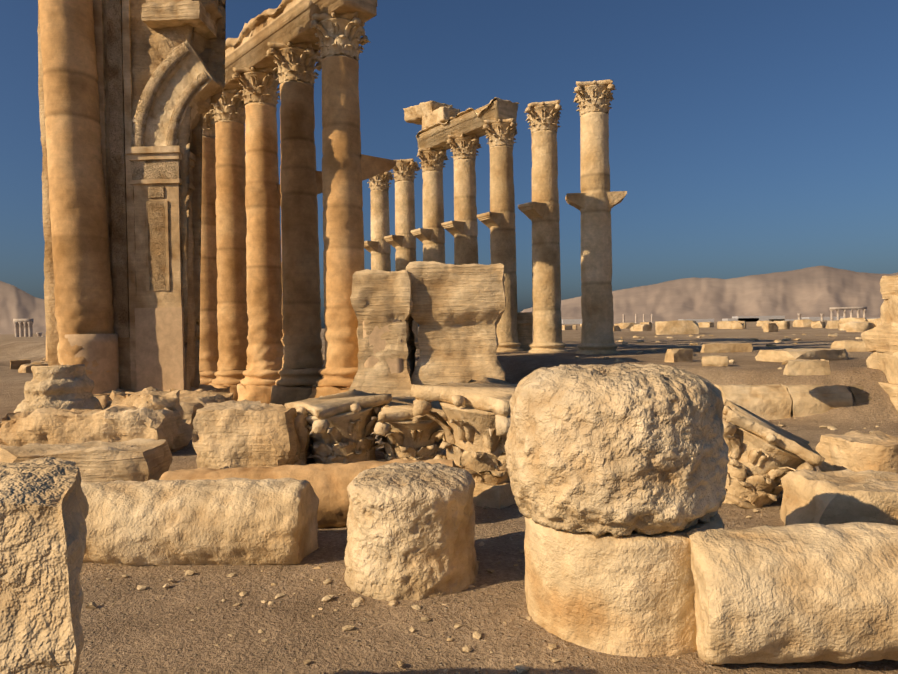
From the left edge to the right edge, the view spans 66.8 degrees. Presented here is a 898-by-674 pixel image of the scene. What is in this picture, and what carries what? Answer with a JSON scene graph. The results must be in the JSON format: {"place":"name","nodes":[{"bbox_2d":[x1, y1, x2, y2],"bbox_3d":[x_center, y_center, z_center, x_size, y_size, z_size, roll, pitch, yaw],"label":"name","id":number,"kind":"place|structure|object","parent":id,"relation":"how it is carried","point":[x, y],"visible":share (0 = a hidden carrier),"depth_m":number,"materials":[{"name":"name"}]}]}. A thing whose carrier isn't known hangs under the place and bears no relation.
{"place":"outdoors","nodes":[
{"label":"outdoors","id":0,"kind":"place"},
{"bbox_2d":[0,281,45,333],"bbox_3d":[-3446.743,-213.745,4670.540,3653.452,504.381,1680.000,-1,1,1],"label":"mountain","id":1,"kind":"structure","parent":0,"point":[16,302],"depth_m":4088.47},
{"bbox_2d":[93,389,132,405],"bbox_3d":[-7.258,1.614,13.793,1.632,1.124,1.652,-1,1,3],"label":"rock","id":2,"kind":"object","parent":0,"point":[103,399],"depth_m":13.01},
{"bbox_2d":[370,190,390,271],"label":"column","id":3,"kind":"structure","parent":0,"point":[380,231],"depth_m":30.32,"materials":[{"name":"stone"}]},
{"bbox_2d":[364,241,378,252],"bbox_3d":[-3.543,-3.990,30.381,0.598,0.501,0.702,-2,1,-35],"label":"column bracket","id":4,"kind":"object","parent":3,"relation":"attached to","point":[369,246],"depth_m":30.18,"materials":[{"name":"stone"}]},
{"bbox_2d":[367,171,392,191],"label":"column capital","id":5,"kind":"object","parent":3,"relation":"on","point":[379,181],"visible":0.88,"depth_m":30.30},
{"bbox_2d":[395,181,418,348],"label":"column","id":6,"kind":"structure","parent":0,"point":[405,254],"depth_m":28.56,"materials":[{"name":"stone"}]},
{"bbox_2d":[384,235,403,247],"bbox_3d":[-2.306,-3.984,28.622,0.597,0.502,0.700,-2,1,-35],"label":"column bracket","id":7,"kind":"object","parent":6,"relation":"attached to","point":[394,241],"depth_m":28.44,"materials":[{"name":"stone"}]},
{"bbox_2d":[392,158,419,181],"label":"column capital","id":8,"kind":"object","parent":6,"relation":"on","point":[404,169],"visible":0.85,"depth_m":28.52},
{"bbox_2d":[0,320,897,673],"bbox_3d":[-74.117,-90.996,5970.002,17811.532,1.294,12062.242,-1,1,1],"label":"ground","id":9,"kind":"structure","parent":0,"point":[124,634],"depth_m":4.23,"materials":[{"name":"sand"}]},
{"bbox_2d":[10,359,30,368],"bbox_3d":[-24.052,1.590,38.054,0.626,0.730,1.134,0,1,32],"label":"rubble","id":10,"kind":"object","parent":9,"relation":"on","point":[15,364],"visible":0.67,"depth_m":37.79,"materials":[{"name":"stone"}]},
{"bbox_2d":[18,363,47,372],"bbox_3d":[-19.039,1.606,31.385,0.917,0.764,1.654,-1,1,20],"label":"rubble","id":11,"kind":"object","parent":9,"relation":"on","point":[24,368],"visible":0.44,"depth_m":30.74,"materials":[{"name":"stone"}]},
{"bbox_2d":[0,456,88,673],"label":"block","id":12,"kind":"object","parent":9,"relation":"on","point":[44,506],"depth_m":1.87,"materials":[{"name":"stone"}]},
{"bbox_2d":[14,364,102,412],"bbox_3d":[-6.702,0.919,11.704,1.305,0.879,1.308,-1,1,1],"label":"column base","id":13,"kind":"object","parent":9,"relation":"on","point":[66,387],"visible":0.9,"depth_m":11.33,"materials":[{"name":"stone"}]},
{"bbox_2d":[0,438,172,482],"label":"block","id":14,"kind":"object","parent":9,"relation":"on","point":[140,459],"depth_m":7.04,"materials":[{"name":"stone"}]},
{"bbox_2d":[0,405,192,451],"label":"stone block","id":15,"kind":"object","parent":9,"relation":"on","point":[53,426],"visible":0.67,"depth_m":9.30,"materials":[{"name":"stone"}]},
{"bbox_2d":[37,0,225,390],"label":"arch pier","id":16,"kind":"structure","parent":9,"relation":"on","point":[151,49],"depth_m":14.04,"materials":[{"name":"stone"}]},
{"bbox_2d":[39,0,118,394],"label":"column","id":17,"kind":"structure","parent":16,"relation":"attached to","point":[83,290],"depth_m":13.31,"materials":[{"name":"stone"}]},
{"bbox_2d":[61,333,118,393],"bbox_3d":[-7.256,0.563,13.780,1.042,1.252,1.042,-1,1,1],"label":"restored column drum","id":18,"kind":"object","parent":17,"relation":"attached to","point":[102,350],"visible":0.5,"depth_m":13.43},
{"bbox_2d":[92,0,109,248],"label":"pilaster strip","id":19,"kind":"object","parent":16,"relation":"on","point":[98,11],"visible":0.29,"depth_m":13.88,"materials":[{"name":"stone"}]},
{"bbox_2d":[106,0,129,337],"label":"pilaster strip","id":20,"kind":"object","parent":16,"relation":"attached to","point":[117,171],"visible":0.9,"depth_m":13.92,"materials":[{"name":"stone"}]},
{"bbox_2d":[122,0,136,392],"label":"pilaster strip","id":21,"kind":"object","parent":16,"relation":"attached to","point":[127,73],"visible":0.73,"depth_m":13.92,"materials":[{"name":"stone"}]},
{"bbox_2d":[133,183,182,307],"bbox_3d":[-5.946,-1.857,13.920,0.946,2.535,0.091,-1,1,3],"label":"panel frame","id":22,"kind":"object","parent":16,"relation":"attached to","point":[171,297],"visible":0.6,"depth_m":13.89,"materials":[{"name":"stone"}]},
{"bbox_2d":[144,201,148,290],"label":"panel molding","id":23,"kind":"structure","parent":22,"relation":"attached to","point":[146,245],"depth_m":13.87,"materials":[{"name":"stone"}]},
{"bbox_2d":[148,186,163,197],"bbox_3d":[-5.957,-2.946,13.852,0.329,0.226,0.045,-1,1,3],"label":"carved panel","id":24,"kind":"object","parent":22,"relation":"attached to","point":[155,192],"visible":0.96,"depth_m":13.84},
{"bbox_2d":[147,201,166,290],"bbox_3d":[-5.942,-1.857,13.872,0.372,1.829,0.048,-1,1,3],"label":"carved panel","id":25,"kind":"object","parent":22,"relation":"attached to","point":[156,245],"visible":0.92,"depth_m":13.86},
{"bbox_2d":[165,201,169,289],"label":"panel molding","id":26,"kind":"structure","parent":22,"relation":"attached to","point":[167,246],"depth_m":13.85,"materials":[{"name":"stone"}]},
{"bbox_2d":[135,307,184,391],"bbox_3d":[-5.913,0.278,13.943,0.983,1.752,0.096,-1,1,3],"label":"pilaster base","id":27,"kind":"object","parent":16,"relation":"attached to","point":[160,350],"visible":0.92,"depth_m":13.90,"materials":[{"name":"stone"}]},
{"bbox_2d":[128,153,194,166],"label":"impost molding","id":28,"kind":"structure","parent":16,"relation":"attached to","point":[154,156],"depth_m":13.79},
{"bbox_2d":[125,146,195,161],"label":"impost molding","id":29,"kind":"structure","parent":28,"relation":"attached to","point":[154,149],"depth_m":13.73,"materials":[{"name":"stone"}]},
{"bbox_2d":[131,159,193,185],"bbox_3d":[-5.954,-3.403,14.196,0.997,0.418,0.748,-1,1,3],"label":"arch impost frieze","id":30,"kind":"object","parent":16,"relation":"attached to","point":[155,169],"visible":0.54,"depth_m":13.83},
{"bbox_2d":[130,179,194,189],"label":"molding","id":31,"kind":"structure","parent":16,"relation":"attached to","point":[157,181],"depth_m":13.81,"materials":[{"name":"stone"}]},
{"bbox_2d":[132,39,219,146],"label":"arch","id":32,"kind":"structure","parent":16,"relation":"attached to","point":[186,71],"depth_m":13.84,"materials":[{"name":"stone"}]},
{"bbox_2d":[131,42,190,146],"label":"arch molding","id":33,"kind":"structure","parent":32,"relation":"attached to","point":[173,59],"depth_m":13.75,"materials":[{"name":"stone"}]},
{"bbox_2d":[166,71,209,145],"bbox_3d":[-5.294,-4.600,13.784,0.934,1.544,0.053,-1,1,3],"label":"arch molding","id":34,"kind":"object","parent":32,"relation":"attached to","point":[191,89],"visible":0.98,"depth_m":13.78,"materials":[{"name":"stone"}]},
{"bbox_2d":[141,0,216,38],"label":"cornice block","id":35,"kind":"structure","parent":16,"relation":"attached to","point":[194,14],"depth_m":13.56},
{"bbox_2d":[109,386,183,417],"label":"rubble","id":36,"kind":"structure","parent":9,"relation":"on","point":[150,397],"depth_m":9.75,"materials":[{"name":"stone"}]},
{"bbox_2d":[116,384,229,393],"bbox_3d":[-6.513,1.516,14.251,3.520,1.043,1.738,-1,1,3],"label":"arch footing","id":37,"kind":"object","parent":9,"relation":"on","point":[207,388],"visible":0.06,"depth_m":14.20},
{"bbox_2d":[180,401,203,428],"bbox_3d":[-4.813,1.432,11.676,1.149,0.654,0.941,-1,1,2],"label":"rock","id":38,"kind":"object","parent":9,"relation":"on","point":[189,410],"visible":0.25,"depth_m":11.46,"materials":[{"name":"stone"}]},
{"bbox_2d":[81,477,318,565],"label":"stone block","id":39,"kind":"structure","parent":9,"relation":"on","point":[238,521],"depth_m":4.93,"materials":[{"name":"stone"}]},
{"bbox_2d":[180,391,233,406],"bbox_3d":[-4.657,1.381,12.579,1.387,0.756,1.195,-1,1,-7],"label":"threshold rubble","id":40,"kind":"object","parent":9,"relation":"on","point":[203,398],"visible":0.23,"depth_m":12.33,"materials":[{"name":"stone"}]},
{"bbox_2d":[199,136,218,384],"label":"column","id":41,"kind":"structure","parent":9,"relation":"on","point":[208,355],"depth_m":21.11,"materials":[{"name":"stone"}]},
{"bbox_2d":[202,105,215,137],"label":"column capital","id":42,"kind":"object","parent":41,"relation":"on","point":[208,127],"visible":0.15,"depth_m":21.09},
{"bbox_2d":[208,121,248,400],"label":"column","id":43,"kind":"structure","parent":9,"relation":"on","point":[231,234],"depth_m":19.60,"materials":[{"name":"stone"}]},
{"bbox_2d":[210,88,245,123],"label":"column capital","id":44,"kind":"object","parent":43,"relation":"on","point":[229,105],"visible":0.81,"depth_m":19.55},
{"bbox_2d":[192,399,309,468],"bbox_3d":[-2.440,1.275,8.547,1.363,0.949,0.998,-1,1,9],"label":"block","id":45,"kind":"object","parent":9,"relation":"on","point":[245,433],"depth_m":8.13,"materials":[{"name":"stone"}]},
{"bbox_2d":[237,103,283,403],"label":"column","id":46,"kind":"structure","parent":9,"relation":"on","point":[265,348],"depth_m":18.10,"materials":[{"name":"stone"}]},
{"bbox_2d":[231,67,279,109],"bbox_3d":[-5.106,-6.645,18.427,1.279,0.960,1.282,-1,1,4],"label":"column capital","id":47,"kind":"object","parent":46,"relation":"on","point":[259,85],"visible":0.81,"depth_m":18.03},
{"bbox_2d":[270,81,322,404],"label":"column","id":48,"kind":"structure","parent":9,"relation":"on","point":[302,363],"depth_m":16.59,"materials":[{"name":"stone"}]},
{"bbox_2d":[266,42,321,86],"bbox_3d":[-3.794,-6.641,16.922,1.281,0.966,1.281,-1,1,4],"label":"column capital","id":49,"kind":"object","parent":48,"relation":"on","point":[295,62],"visible":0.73,"depth_m":16.53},
{"bbox_2d":[315,171,322,193],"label":"console column","id":50,"kind":"structure","parent":48,"relation":"attached to","point":[319,181],"depth_m":16.95,"materials":[{"name":"stone"}]},
{"bbox_2d":[294,413,312,464],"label":"stone block","id":51,"kind":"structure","parent":9,"relation":"on","point":[301,423],"depth_m":8.35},
{"bbox_2d":[159,459,455,527],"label":"fallen column","id":52,"kind":"structure","parent":9,"relation":"on","point":[329,483],"depth_m":5.90,"materials":[{"name":"stone"}]},
{"bbox_2d":[309,56,364,397],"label":"column","id":53,"kind":"structure","parent":9,"relation":"on","point":[343,240],"depth_m":15.07,"materials":[{"name":"stone"}]},
{"bbox_2d":[211,0,376,106],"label":"entablature","id":54,"kind":"structure","parent":53,"relation":"on","point":[285,21],"depth_m":16.61,"materials":[{"name":"stone"}]},
{"bbox_2d":[309,11,369,61],"bbox_3d":[-2.465,-6.643,15.408,1.265,0.961,1.286,-1,1,4],"label":"column capital","id":55,"kind":"object","parent":53,"relation":"on","point":[339,34],"visible":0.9,"depth_m":15.02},
{"bbox_2d":[360,154,395,180],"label":"entablature","id":56,"kind":"structure","parent":53,"relation":"attached to","point":[372,166],"depth_m":15.61,"materials":[{"name":"stone"}]},
{"bbox_2d":[285,389,392,463],"bbox_3d":[-1.374,1.233,8.737,1.219,0.916,1.207,-10,6,-34],"label":"fallen capital","id":57,"kind":"object","parent":9,"relation":"on","point":[341,427],"visible":0.83,"depth_m":8.40,"materials":[{"name":"stone"}]},
{"bbox_2d":[349,269,415,396],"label":"stone block","id":58,"kind":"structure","parent":9,"relation":"on","point":[380,299],"depth_m":13.94,"materials":[{"name":"stone"}]},
{"bbox_2d":[363,319,401,373],"bbox_3d":[-1.363,0.273,14.055,0.804,1.504,0.065,-1,1,3],"label":"restored stump panel","id":59,"kind":"object","parent":58,"relation":"attached to","point":[379,344],"visible":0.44,"depth_m":14.02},
{"bbox_2d":[372,396,448,460],"bbox_3d":[-0.456,1.269,8.765,1.132,0.858,1.126,-1,9,-9],"label":"fallen capital","id":60,"kind":"object","parent":9,"relation":"on","point":[400,432],"visible":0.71,"depth_m":8.42,"materials":[{"name":"stone"}]},
{"bbox_2d":[344,461,478,600],"bbox_3d":[-0.257,1.306,4.717,0.936,0.797,0.915,-1,1,-28],"label":"column drum","id":61,"kind":"object","parent":9,"relation":"on","point":[411,531],"visible":0.98,"depth_m":4.35,"materials":[{"name":"stone"}]},
{"bbox_2d":[86,506,779,673],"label":"pebbles","id":62,"kind":"object","parent":9,"relation":"on","point":[521,668],"visible":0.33,"depth_m":4.21,"materials":[{"name":"stone"}]},
{"bbox_2d":[422,171,444,263],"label":"column","id":63,"kind":"structure","parent":9,"relation":"on","point":[433,219],"depth_m":26.80,"materials":[{"name":"stone"}]},
{"bbox_2d":[411,228,432,241],"bbox_3d":[-1.069,-3.978,26.864,0.597,0.501,0.702,-2,1,-35],"label":"column bracket","id":64,"kind":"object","parent":63,"relation":"attached to","point":[421,234],"depth_m":26.69,"materials":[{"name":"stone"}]},
{"bbox_2d":[417,147,448,172],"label":"column capital","id":65,"kind":"object","parent":63,"relation":"on","point":[432,159],"visible":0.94,"depth_m":26.75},
{"bbox_2d":[406,261,505,384],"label":"stone block","id":66,"kind":"structure","parent":9,"relation":"on","point":[457,312],"depth_m":14.07,"materials":[{"name":"stone"}]},
{"bbox_2d":[410,377,517,484],"bbox_3d":[0.448,1.042,7.017,1.424,1.073,1.411,6,5,41],"label":"fallen capital","id":67,"kind":"object","parent":9,"relation":"on","point":[473,434],"visible":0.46,"depth_m":6.61,"materials":[{"name":"stone"}]},
{"bbox_2d":[454,159,477,264],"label":"column","id":68,"kind":"structure","parent":9,"relation":"on","point":[466,242],"depth_m":25.04,"materials":[{"name":"stone"}]},
{"bbox_2d":[441,221,464,235],"bbox_3d":[0.168,-3.972,25.104,0.597,0.501,0.701,-2,1,-35],"label":"column bracket","id":69,"kind":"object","parent":68,"relation":"attached to","point":[453,227],"depth_m":24.94,"materials":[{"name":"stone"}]},
{"bbox_2d":[446,134,481,161],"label":"column capital","id":70,"kind":"object","parent":68,"relation":"on","point":[464,146],"visible":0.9,"depth_m":24.99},
{"bbox_2d":[473,481,515,508],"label":"stone block","id":71,"kind":"structure","parent":9,"relation":"on","point":[498,496],"depth_m":6.46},
{"bbox_2d":[490,146,522,351],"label":"column","id":72,"kind":"structure","parent":9,"relation":"on","point":[502,237],"depth_m":23.29,"materials":[{"name":"stone"}]},
{"bbox_2d":[415,97,519,149],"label":"entablature","id":73,"kind":"structure","parent":72,"relation":"on","point":[468,121],"depth_m":24.61,"materials":[{"name":"stone"}]},
{"bbox_2d":[422,106,459,129],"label":"entablature block","id":74,"kind":"structure","parent":73,"relation":"on","point":[443,114],"depth_m":26.07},
{"bbox_2d":[403,101,452,124],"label":"stone block","id":75,"kind":"structure","parent":74,"relation":"on","point":[414,114],"depth_m":27.05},
{"bbox_2d":[477,212,502,228],"bbox_3d":[1.404,-3.966,23.346,0.596,0.500,0.701,-2,1,-35],"label":"column bracket","id":76,"kind":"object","parent":72,"relation":"attached to","point":[489,219],"depth_m":23.18,"materials":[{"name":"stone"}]},
{"bbox_2d":[483,118,516,147],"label":"column capital","id":77,"kind":"object","parent":72,"relation":"on","point":[502,132],"visible":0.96,"depth_m":23.23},
{"bbox_2d":[517,312,532,350],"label":"stone block","id":78,"kind":"structure","parent":9,"relation":"on","point":[524,324],"depth_m":23.93,"materials":[{"name":"stone"}]},
{"bbox_2d":[171,367,886,519],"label":"pebbles","id":79,"kind":"object","parent":9,"relation":"on","point":[754,510],"visible":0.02,"depth_m":10.62,"materials":[{"name":"stone"}]},
{"bbox_2d":[527,131,567,352],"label":"column","id":80,"kind":"structure","parent":9,"relation":"on","point":[546,307],"depth_m":21.54,"materials":[{"name":"stone"}]},
{"bbox_2d":[518,202,545,219],"bbox_3d":[2.640,-3.960,21.587,0.597,0.500,0.700,-2,1,-35],"label":"column bracket","id":81,"kind":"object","parent":80,"relation":"attached to","point":[530,210],"depth_m":21.43,"materials":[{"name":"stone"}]},
{"bbox_2d":[524,100,562,133],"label":"column capital","id":82,"kind":"object","parent":80,"relation":"on","point":[544,116],"visible":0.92,"depth_m":21.48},
{"bbox_2d":[575,112,620,354],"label":"column","id":83,"kind":"structure","parent":9,"relation":"on","point":[597,314],"depth_m":19.78,"materials":[{"name":"stone"}]},
{"bbox_2d":[565,193,586,209],"bbox_3d":[3.779,-3.959,20.217,0.598,0.502,0.702,-1,1,7],"label":"column bracket","id":84,"kind":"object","parent":83,"relation":"attached to","point":[576,200],"depth_m":19.91,"materials":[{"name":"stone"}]},
{"bbox_2d":[573,79,615,116],"bbox_3d":[4.288,-6.936,20.105,1.254,0.938,1.252,-1,1,10],"label":"column capital","id":85,"kind":"object","parent":83,"relation":"on","point":[594,96],"visible":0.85,"depth_m":19.72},
{"bbox_2d":[606,191,626,207],"bbox_3d":[4.896,-3.976,20.086,0.598,0.502,0.702,-1,1,7],"label":"bracket","id":86,"kind":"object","parent":83,"relation":"attached to","point":[614,198],"depth_m":19.78,"materials":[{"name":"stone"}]},
{"bbox_2d":[524,513,724,656],"bbox_3d":[1.030,1.359,4.075,1.149,0.667,1.161,-1,1,-16],"label":"column drum","id":87,"kind":"object","parent":9,"relation":"on","point":[632,594],"visible":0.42,"depth_m":3.55,"materials":[{"name":"stone"}]},
{"bbox_2d":[505,363,729,537],"bbox_3d":[0.992,0.618,4.089,1.296,0.934,1.282,-1,1,28],"label":"boulder","id":88,"kind":"object","parent":87,"relation":"on","point":[598,450],"visible":1,"depth_m":3.57,"materials":[{"name":"stone"}]},
{"bbox_2d":[655,320,698,334],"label":"stone block","id":89,"kind":"structure","parent":9,"relation":"on","point":[673,327],"depth_m":50.08,"materials":[{"name":"stone"}]},
{"bbox_2d":[664,348,692,362],"bbox_3d":[5.180,0.431,15.388,0.605,0.345,0.373,-1,1,-25],"label":"terrace rubble","id":90,"kind":"object","parent":9,"relation":"on","point":[673,355],"visible":0.81,"depth_m":15.23,"materials":[{"name":"stone"}]},
{"bbox_2d":[701,355,728,365],"bbox_3d":[5.429,0.489,13.887,0.524,0.220,0.336,-1,1,20],"label":"terrace rubble","id":91,"kind":"object","parent":9,"relation":"on","point":[715,360],"visible":1,"depth_m":13.74,"materials":[{"name":"stone"}]},
{"bbox_2d":[573,333,861,364],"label":"stone blocks","id":92,"kind":"structure","parent":9,"relation":"on","point":[767,345],"depth_m":30.77,"materials":[{"name":"stone"}]},
{"bbox_2d":[700,342,752,352],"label":"stone block","id":93,"kind":"structure","parent":9,"relation":"on","point":[724,347],"depth_m":19.36,"materials":[{"name":"stone"}]},
{"bbox_2d":[714,384,791,419],"bbox_3d":[5.451,1.179,12.287,1.139,0.645,0.800,-1,1,6],"label":"kerb block","id":94,"kind":"object","parent":9,"relation":"on","point":[770,402],"depth_m":11.95,"materials":[{"name":"stone"}]},
{"bbox_2d":[732,316,784,321],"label":"town building","id":95,"kind":"structure","parent":9,"relation":"on","point":[768,318],"depth_m":883.55,"materials":[{"name":"concrete"}]},
{"bbox_2d":[763,323,778,331],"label":"terrace rubble","id":96,"kind":"object","parent":9,"relation":"on","point":[770,327],"visible":0.98,"depth_m":54.79,"materials":[{"name":"stone"}]},
{"bbox_2d":[722,399,824,508],"bbox_3d":[2.775,1.302,6.505,1.075,1.094,1.020,29,11,18],"label":"fallen capital","id":97,"kind":"object","parent":9,"relation":"on","point":[765,456],"depth_m":6.16,"materials":[{"name":"stone"}]},
{"bbox_2d":[687,522,897,664],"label":"fallen shaft","id":98,"kind":"object","parent":9,"relation":"on","point":[806,593],"visible":0.92,"depth_m":3.25,"materials":[{"name":"stone"}]},
{"bbox_2d":[755,348,848,361],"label":"stone slab","id":99,"kind":"structure","parent":9,"relation":"on","point":[789,354],"depth_m":14.75,"materials":[{"name":"stone"}]},
{"bbox_2d":[793,319,811,326],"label":"rubble","id":100,"kind":"object","parent":9,"relation":"on","point":[803,323],"visible":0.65,"depth_m":88.62,"materials":[{"name":"stone"}]},
{"bbox_2d":[783,359,830,375],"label":"stone block","id":101,"kind":"structure","parent":9,"relation":"on","point":[805,367],"depth_m":11.25,"materials":[{"name":"stone"}]},
{"bbox_2d":[781,384,852,416],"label":"kerb block","id":102,"kind":"structure","parent":9,"relation":"on","point":[808,400],"depth_m":11.83,"materials":[{"name":"stone"}]},
{"bbox_2d":[780,468,897,525],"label":"block","id":103,"kind":"object","parent":9,"relation":"on","point":[837,497],"depth_m":5.36,"materials":[{"name":"stone"}]},
{"bbox_2d":[831,340,868,351],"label":"stone block","id":104,"kind":"structure","parent":9,"relation":"on","point":[853,346],"depth_m":18.78,"materials":[{"name":"stone"}]},
{"bbox_2d":[815,430,897,472],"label":"block","id":105,"kind":"object","parent":9,"relation":"on","point":[856,451],"depth_m":6.82,"materials":[{"name":"stone"}]},
{"bbox_2d":[845,321,873,331],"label":"rubble","id":106,"kind":"object","parent":9,"relation":"on","point":[855,326],"visible":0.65,"depth_m":47.94,"materials":[{"name":"stone"}]},
{"bbox_2d":[848,385,871,404],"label":"kerb block","id":107,"kind":"structure","parent":9,"relation":"on","point":[859,397],"depth_m":11.78,"materials":[{"name":"stone"}]},
{"bbox_2d":[878,382,897,410],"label":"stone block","id":108,"kind":"structure","parent":9,"relation":"on","point":[891,389],"depth_m":11.55,"materials":[{"name":"stone"}]},
{"bbox_2d":[866,351,897,383],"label":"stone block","id":109,"kind":"structure","parent":108,"relation":"on","point":[886,363],"depth_m":11.91,"materials":[{"name":"stone"}]},
{"bbox_2d":[861,322,897,353],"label":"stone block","id":110,"kind":"structure","parent":109,"relation":"on","point":[881,337],"depth_m":11.93,"materials":[{"name":"stone"}]},
{"bbox_2d":[880,295,897,324],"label":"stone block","id":111,"kind":"structure","parent":110,"relation":"on","point":[889,310],"depth_m":12.13,"materials":[{"name":"stone"}]},
{"bbox_2d":[880,275,897,298],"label":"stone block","id":112,"kind":"structure","parent":111,"relation":"on","point":[888,286],"depth_m":12.13,"materials":[{"name":"stone"}]},
{"bbox_2d":[0,0,897,328],"label":"sky","id":113,"kind":"structure","parent":0,"point":[747,137],"materials":[{"name":"blue"}]},
{"bbox_2d":[521,266,897,324],"bbox_3d":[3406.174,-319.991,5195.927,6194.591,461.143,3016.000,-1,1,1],"label":"mountain","id":114,"kind":"structure","parent":0,"point":[816,291],"depth_m":4576.55,"materials":[{"name":"stone"}]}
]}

